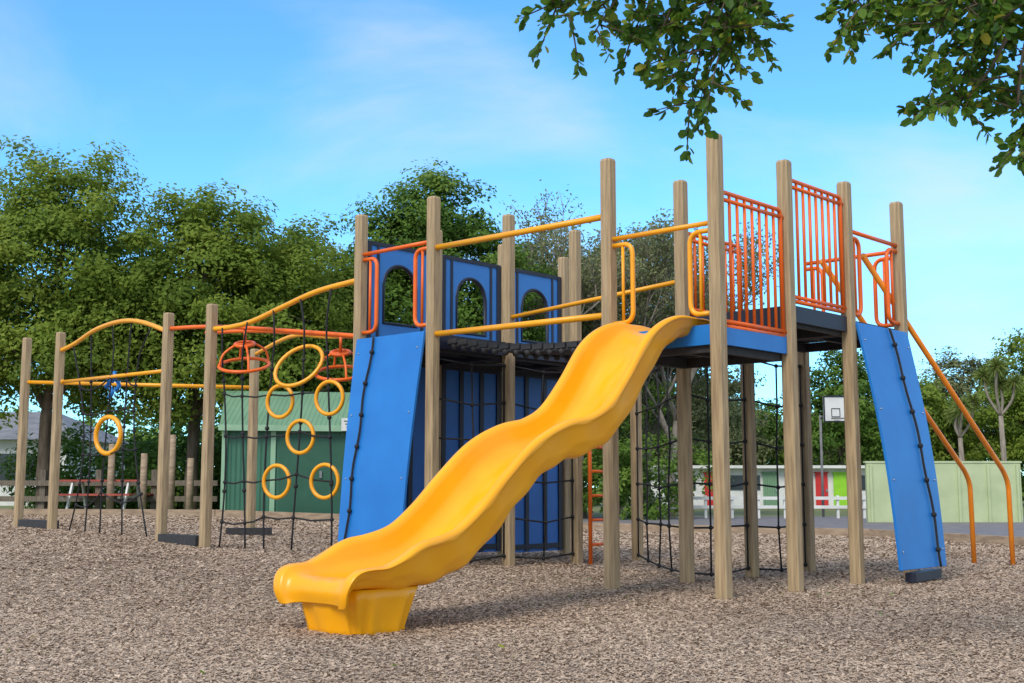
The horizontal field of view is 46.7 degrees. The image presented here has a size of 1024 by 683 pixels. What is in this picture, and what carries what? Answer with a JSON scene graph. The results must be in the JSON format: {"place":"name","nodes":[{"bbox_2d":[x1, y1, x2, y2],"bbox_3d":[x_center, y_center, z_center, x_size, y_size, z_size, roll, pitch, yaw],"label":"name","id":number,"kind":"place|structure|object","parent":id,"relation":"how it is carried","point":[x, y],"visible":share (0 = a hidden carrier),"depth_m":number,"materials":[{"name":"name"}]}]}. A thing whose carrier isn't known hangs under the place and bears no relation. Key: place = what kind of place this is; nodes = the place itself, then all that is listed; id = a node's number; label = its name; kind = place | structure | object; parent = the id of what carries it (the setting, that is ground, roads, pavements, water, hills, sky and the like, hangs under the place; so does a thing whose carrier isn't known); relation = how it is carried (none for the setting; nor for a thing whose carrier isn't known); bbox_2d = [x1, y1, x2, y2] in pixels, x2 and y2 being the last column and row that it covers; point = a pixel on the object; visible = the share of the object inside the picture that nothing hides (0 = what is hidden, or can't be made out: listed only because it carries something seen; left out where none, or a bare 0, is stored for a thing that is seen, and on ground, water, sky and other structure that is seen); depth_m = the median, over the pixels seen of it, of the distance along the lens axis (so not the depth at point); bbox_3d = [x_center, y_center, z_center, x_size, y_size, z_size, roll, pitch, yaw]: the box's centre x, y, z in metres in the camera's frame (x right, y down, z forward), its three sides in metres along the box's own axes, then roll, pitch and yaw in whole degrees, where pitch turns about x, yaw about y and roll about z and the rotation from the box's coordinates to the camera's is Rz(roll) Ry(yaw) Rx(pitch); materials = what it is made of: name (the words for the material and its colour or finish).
{"place":"outdoors","nodes":[
{"label":"outdoors","id":0,"kind":"place"},
{"bbox_2d":[0,515,1023,682],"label":"bark play area","id":1,"kind":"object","parent":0,"point":[460,587],"visible":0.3,"depth_m":7.77,"materials":[{"name":"brown wood"}]},
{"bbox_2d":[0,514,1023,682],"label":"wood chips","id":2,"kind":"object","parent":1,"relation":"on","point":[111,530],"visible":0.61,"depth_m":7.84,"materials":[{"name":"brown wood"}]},
{"bbox_2d":[13,133,1015,635],"bbox_3d":[-0.156,0.825,14.185,9.125,3.841,11.876,4,-8,-30],"label":"playground structure","id":3,"kind":"object","parent":1,"relation":"on","point":[463,447],"visible":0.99,"depth_m":11.14,"materials":[{"name":"brown wood"}]},
{"bbox_2d":[0,488,1023,515],"bbox_3d":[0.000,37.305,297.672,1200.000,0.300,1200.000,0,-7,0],"label":"ground","id":4,"kind":"structure","parent":0,"point":[738,512],"depth_m":42.41,"materials":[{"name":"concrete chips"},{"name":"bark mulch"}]},
{"bbox_2d":[0,234,35,361],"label":"broadleaf tree","id":5,"kind":"object","parent":4,"relation":"on","point":[15,306],"visible":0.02,"depth_m":28.65,"materials":[{"name":"green plant"}]},
{"bbox_2d":[0,412,128,505],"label":"house","id":6,"kind":"structure","parent":4,"relation":"on","point":[8,436],"depth_m":39.70,"materials":[{"name":"white paint"}]},
{"bbox_2d":[0,454,34,479],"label":"window","id":7,"kind":"structure","parent":6,"relation":"in","point":[2,456],"depth_m":38.72,"materials":[{"name":"grey glass"}]},
{"bbox_2d":[0,135,199,508],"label":"broadleaf tree","id":8,"kind":"object","parent":4,"relation":"on","point":[50,218],"visible":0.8,"depth_m":26.41,"materials":[{"name":"green plant"}]},
{"bbox_2d":[59,480,152,508],"bbox_3d":[-8.900,3.392,25.779,1.700,0.770,1.700,0,-7,0],"label":"picnic table","id":9,"kind":"object","parent":4,"relation":"on","point":[83,495],"visible":0.66,"depth_m":25.46,"materials":[{"name":"white paint"}]},
{"bbox_2d":[0,509,214,515],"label":"timber edging","id":10,"kind":"object","parent":4,"relation":"on","point":[194,512],"visible":0.56,"depth_m":24.01,"materials":[{"name":"brown wood"}]},
{"bbox_2d":[0,470,217,509],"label":"timber fence","id":11,"kind":"object","parent":4,"relation":"on","point":[42,483],"visible":0.5,"depth_m":26.58,"materials":[{"name":"brown wood"}]},
{"bbox_2d":[0,422,221,509],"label":"shrub","id":12,"kind":"object","parent":4,"relation":"on","point":[73,449],"visible":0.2,"depth_m":29.88,"materials":[{"name":"green plant"}]},
{"bbox_2d":[106,444,115,508],"bbox_3d":[-8.600,2.991,25.427,0.158,1.580,0.155,0,-7,0],"label":"timber bollard","id":13,"kind":"object","parent":4,"relation":"on","point":[110,479],"visible":0.66,"depth_m":25.38,"materials":[{"name":"beige wood"}]},
{"bbox_2d":[139,453,147,508],"bbox_3d":[-7.900,3.090,25.415,0.158,1.380,0.155,0,-7,0],"label":"timber bollard","id":14,"kind":"object","parent":4,"relation":"on","point":[143,473],"visible":0.62,"depth_m":25.38,"materials":[{"name":"beige wood"}]},
{"bbox_2d":[89,418,221,508],"bbox_3d":[-5.833,3.173,29.072,8.897,3.772,3.749,0,-7,0],"label":"shrub","id":15,"kind":"object","parent":4,"relation":"on","point":[216,460],"visible":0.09,"depth_m":28.64,"materials":[{"name":"green plant"}]},
{"bbox_2d":[168,435,175,508],"bbox_3d":[-7.300,2.892,25.440,0.158,1.780,0.155,0,-7,0],"label":"timber bollard","id":16,"kind":"object","parent":4,"relation":"on","point":[171,489],"visible":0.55,"depth_m":25.40,"materials":[{"name":"beige wood"}]},
{"bbox_2d":[186,458,193,508],"bbox_3d":[-6.900,3.140,25.409,0.158,1.280,0.155,0,-7,0],"label":"timber bollard","id":17,"kind":"object","parent":4,"relation":"on","point":[190,483],"visible":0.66,"depth_m":25.36,"materials":[{"name":"beige wood"}]},
{"bbox_2d":[37,178,353,508],"bbox_3d":[-7.379,0.239,27.527,7.463,7.839,4.702,0,-7,0],"label":"broadleaf tree","id":18,"kind":"object","parent":4,"relation":"on","point":[230,266],"visible":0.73,"depth_m":26.89,"materials":[{"name":"green plant"}]},
{"bbox_2d":[218,391,349,513],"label":"shed","id":19,"kind":"structure","parent":4,"relation":"on","point":[280,452],"depth_m":24.36,"materials":[{"name":"metal"}]},
{"bbox_2d":[278,437,345,513],"bbox_3d":[-3.939,2.764,24.401,1.700,1.580,0.080,1,-7,-10],"label":"door","id":20,"kind":"structure","parent":19,"relation":"in","point":[306,502],"depth_m":24.36,"materials":[{"name":"metal"}]},
{"bbox_2d":[193,210,391,391],"bbox_3d":[-5.236,0.535,29.466,4.650,7.845,5.285,6,-9,-40],"label":"broadleaf tree","id":21,"kind":"object","parent":4,"relation":"on","point":[348,291],"visible":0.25,"depth_m":28.77,"materials":[{"name":"green plant"}]},
{"bbox_2d":[280,245,412,391],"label":"broadleaf tree","id":22,"kind":"object","parent":4,"relation":"on","point":[406,303],"visible":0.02,"depth_m":30.38,"materials":[{"name":"green plant"}]},
{"bbox_2d":[215,510,585,528],"bbox_3d":[-2.250,3.618,23.898,7.487,0.454,0.100,0,-7,1],"label":"timber edging","id":23,"kind":"object","parent":4,"relation":"on","point":[240,513],"visible":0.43,"depth_m":23.92,"materials":[{"name":"brown wood"}]},
{"bbox_2d":[331,157,557,362],"bbox_3d":[-1.928,-0.060,32.223,6.981,9.855,4.856,0,-7,0],"label":"broadleaf tree","id":24,"kind":"object","parent":4,"relation":"on","point":[406,223],"visible":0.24,"depth_m":31.75,"materials":[{"name":"green plant"}]},
{"bbox_2d":[8,392,1023,500],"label":"distant woodland","id":25,"kind":"object","parent":4,"relation":"on","point":[119,416],"depth_m":79.33,"materials":[{"name":"green plant"}]},
{"bbox_2d":[477,238,675,426],"bbox_3d":[1.108,1.145,36.303,7.844,8.708,4.709,0,-7,0],"label":"broadleaf tree","id":26,"kind":"object","parent":4,"relation":"on","point":[661,389],"visible":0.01,"depth_m":35.64,"materials":[{"name":"green plant"}]},
{"bbox_2d":[473,193,708,517],"bbox_3d":[2.250,0.610,34.641,6.989,9.204,6.900,0,-7,0],"label":"bare tree","id":27,"kind":"object","parent":4,"relation":"on","point":[645,306],"visible":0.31,"depth_m":33.66,"materials":[{"name":"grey plant"}]},
{"bbox_2d":[499,179,728,513],"bbox_3d":[3.253,0.146,37.464,9.378,10.816,7.465,0,-7,0],"label":"bare tree","id":28,"kind":"object","parent":4,"relation":"on","point":[593,255],"visible":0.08,"depth_m":35.69,"materials":[{"name":"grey plant"}]},
{"bbox_2d":[583,423,652,477],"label":"broadleaf tree","id":29,"kind":"object","parent":4,"relation":"on","point":[602,451],"visible":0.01,"depth_m":55.73,"materials":[{"name":"green plant"}]},
{"bbox_2d":[585,391,699,464],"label":"broadleaf tree","id":30,"kind":"object","parent":4,"relation":"on","point":[627,428],"visible":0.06,"depth_m":55.95,"materials":[{"name":"green plant"}]},
{"bbox_2d":[582,430,733,519],"bbox_3d":[0.605,3.688,32.951,11.030,3.673,3.274,1,-7,-4],"label":"shrub","id":31,"kind":"object","parent":4,"relation":"on","point":[625,481],"visible":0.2,"depth_m":32.56,"materials":[{"name":"green plant"}]},
{"bbox_2d":[585,221,766,511],"bbox_3d":[4.465,0.898,39.169,7.785,9.982,4.431,0,-7,0],"label":"broadleaf tree","id":32,"kind":"object","parent":4,"relation":"on","point":[699,384],"visible":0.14,"depth_m":38.44,"materials":[{"name":"green plant"}]},
{"bbox_2d":[581,208,794,516],"bbox_3d":[4.274,0.762,35.557,8.667,9.162,5.488,-6,-9,42],"label":"bare tree","id":33,"kind":"object","parent":4,"relation":"on","point":[666,243],"visible":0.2,"depth_m":35.01,"materials":[{"name":"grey plant"}]},
{"bbox_2d":[650,377,782,464],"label":"broadleaf tree","id":34,"kind":"object","parent":4,"relation":"on","point":[734,447],"visible":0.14,"depth_m":56.02,"materials":[{"name":"green plant"}]},
{"bbox_2d":[586,523,868,535],"bbox_3d":[3.900,3.563,22.302,5.649,0.224,0.100,-4,-8,32],"label":"timber edging","id":35,"kind":"object","parent":4,"relation":"on","point":[738,530],"visible":0.36,"depth_m":22.09,"materials":[{"name":"beige wood"}]},
{"bbox_2d":[651,465,865,504],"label":"classroom block","id":36,"kind":"structure","parent":4,"relation":"on","point":[835,482],"depth_m":49.60,"materials":[{"name":"white paint"}]},
{"bbox_2d":[703,472,712,504],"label":"door","id":37,"kind":"structure","parent":36,"relation":"in","point":[705,473],"depth_m":49.55,"materials":[{"name":"red paint"}]},
{"bbox_2d":[730,475,742,489],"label":"window","id":38,"kind":"structure","parent":36,"relation":"in","point":[738,479],"depth_m":49.61,"materials":[{"name":"grey glass"}]},
{"bbox_2d":[757,475,759,489],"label":"window","id":39,"kind":"structure","parent":36,"relation":"in","point":[758,476],"depth_m":49.61,"materials":[{"name":"grey glass"}]},
{"bbox_2d":[761,472,778,504],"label":"door","id":40,"kind":"structure","parent":36,"relation":"in","point":[769,478],"depth_m":49.56,"materials":[{"name":"metal"}]},
{"bbox_2d":[814,472,828,504],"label":"door","id":41,"kind":"structure","parent":36,"relation":"in","point":[817,474],"depth_m":49.58,"materials":[{"name":"red paint"}]},
{"bbox_2d":[832,472,846,504],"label":"door","id":42,"kind":"structure","parent":36,"relation":"in","point":[839,478],"depth_m":49.58,"materials":[{"name":"paint"}]},
{"bbox_2d":[861,475,865,489],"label":"window","id":43,"kind":"structure","parent":36,"relation":"in","point":[862,476],"depth_m":49.60,"materials":[{"name":"grey glass"}]},
{"bbox_2d":[514,0,1023,176],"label":"overhanging tree","id":44,"kind":"object","parent":4,"relation":"on","point":[991,24],"visible":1,"depth_m":5.21,"materials":[{"name":"green plant"}]},
{"bbox_2d":[733,398,819,464],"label":"broadleaf tree","id":45,"kind":"object","parent":4,"relation":"on","point":[766,409],"visible":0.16,"depth_m":58.69,"materials":[{"name":"green plant"}]},
{"bbox_2d":[775,348,883,464],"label":"broadleaf tree","id":46,"kind":"object","parent":4,"relation":"on","point":[833,434],"visible":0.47,"depth_m":54.21,"materials":[{"name":"green plant"}]},
{"bbox_2d":[812,399,883,464],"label":"broadleaf tree","id":47,"kind":"object","parent":4,"relation":"on","point":[829,454],"visible":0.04,"depth_m":58.87,"materials":[{"name":"green plant"}]},
{"bbox_2d":[872,373,994,460],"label":"broadleaf tree","id":48,"kind":"object","parent":4,"relation":"on","point":[935,406],"visible":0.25,"depth_m":56.91,"materials":[{"name":"green plant"}]},
{"bbox_2d":[869,529,1023,545],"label":"timber edging","id":49,"kind":"object","parent":4,"relation":"on","point":[993,539],"visible":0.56,"depth_m":18.48,"materials":[{"name":"beige wood"}]},
{"bbox_2d":[943,392,983,460],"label":"cabbage tree","id":50,"kind":"object","parent":4,"relation":"on","point":[955,415],"visible":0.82,"depth_m":51.83,"materials":[{"name":"green plant"}]},
{"bbox_2d":[915,346,1018,459],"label":"broadleaf tree","id":51,"kind":"object","parent":4,"relation":"on","point":[962,386],"visible":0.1,"depth_m":59.83,"materials":[{"name":"green plant"}]},
{"bbox_2d":[964,327,1023,460],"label":"broadleaf tree","id":52,"kind":"object","parent":4,"relation":"on","point":[1013,429],"visible":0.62,"depth_m":55.55,"materials":[{"name":"green plant"}]},
{"bbox_2d":[970,356,1023,460],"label":"cabbage tree","id":53,"kind":"object","parent":4,"relation":"on","point":[997,383],"visible":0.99,"depth_m":49.88,"materials":[{"name":"green plant"}]},
{"bbox_2d":[981,371,1023,474],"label":"broadleaf tree","id":54,"kind":"object","parent":4,"relation":"on","point":[1017,458],"visible":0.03,"depth_m":59.23,"materials":[{"name":"green plant"}]},
{"bbox_2d":[0,0,1023,487],"label":"sky","id":55,"kind":"structure","parent":0,"point":[303,106],"materials":[{"name":"blue"}]},
{"bbox_2d":[583,516,1023,536],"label":"road","id":56,"kind":"structure","parent":0,"point":[993,528],"depth_m":28.76,"materials":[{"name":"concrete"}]},
{"bbox_2d":[649,495,865,517],"bbox_3d":[7.000,4.697,33.661,6.200,0.650,0.105,0,-7,0],"label":"fence","id":57,"kind":"object","parent":56,"relation":"on","point":[705,506],"visible":0.59,"depth_m":33.63,"materials":[{"name":"white paint"}]},
{"bbox_2d":[819,396,843,516],"bbox_3d":[9.402,3.393,34.896,1.063,3.590,0.662,-7,-10,44],"label":"basketball hoop","id":58,"kind":"object","parent":56,"relation":"on","point":[833,408],"visible":0.78,"depth_m":35.01,"materials":[{"name":"white paint"}]},
{"bbox_2d":[863,461,1022,521],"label":"boundary wall","id":59,"kind":"structure","parent":56,"relation":"on","point":[989,492],"depth_m":29.90,"materials":[{"name":"green metal"}]}
]}

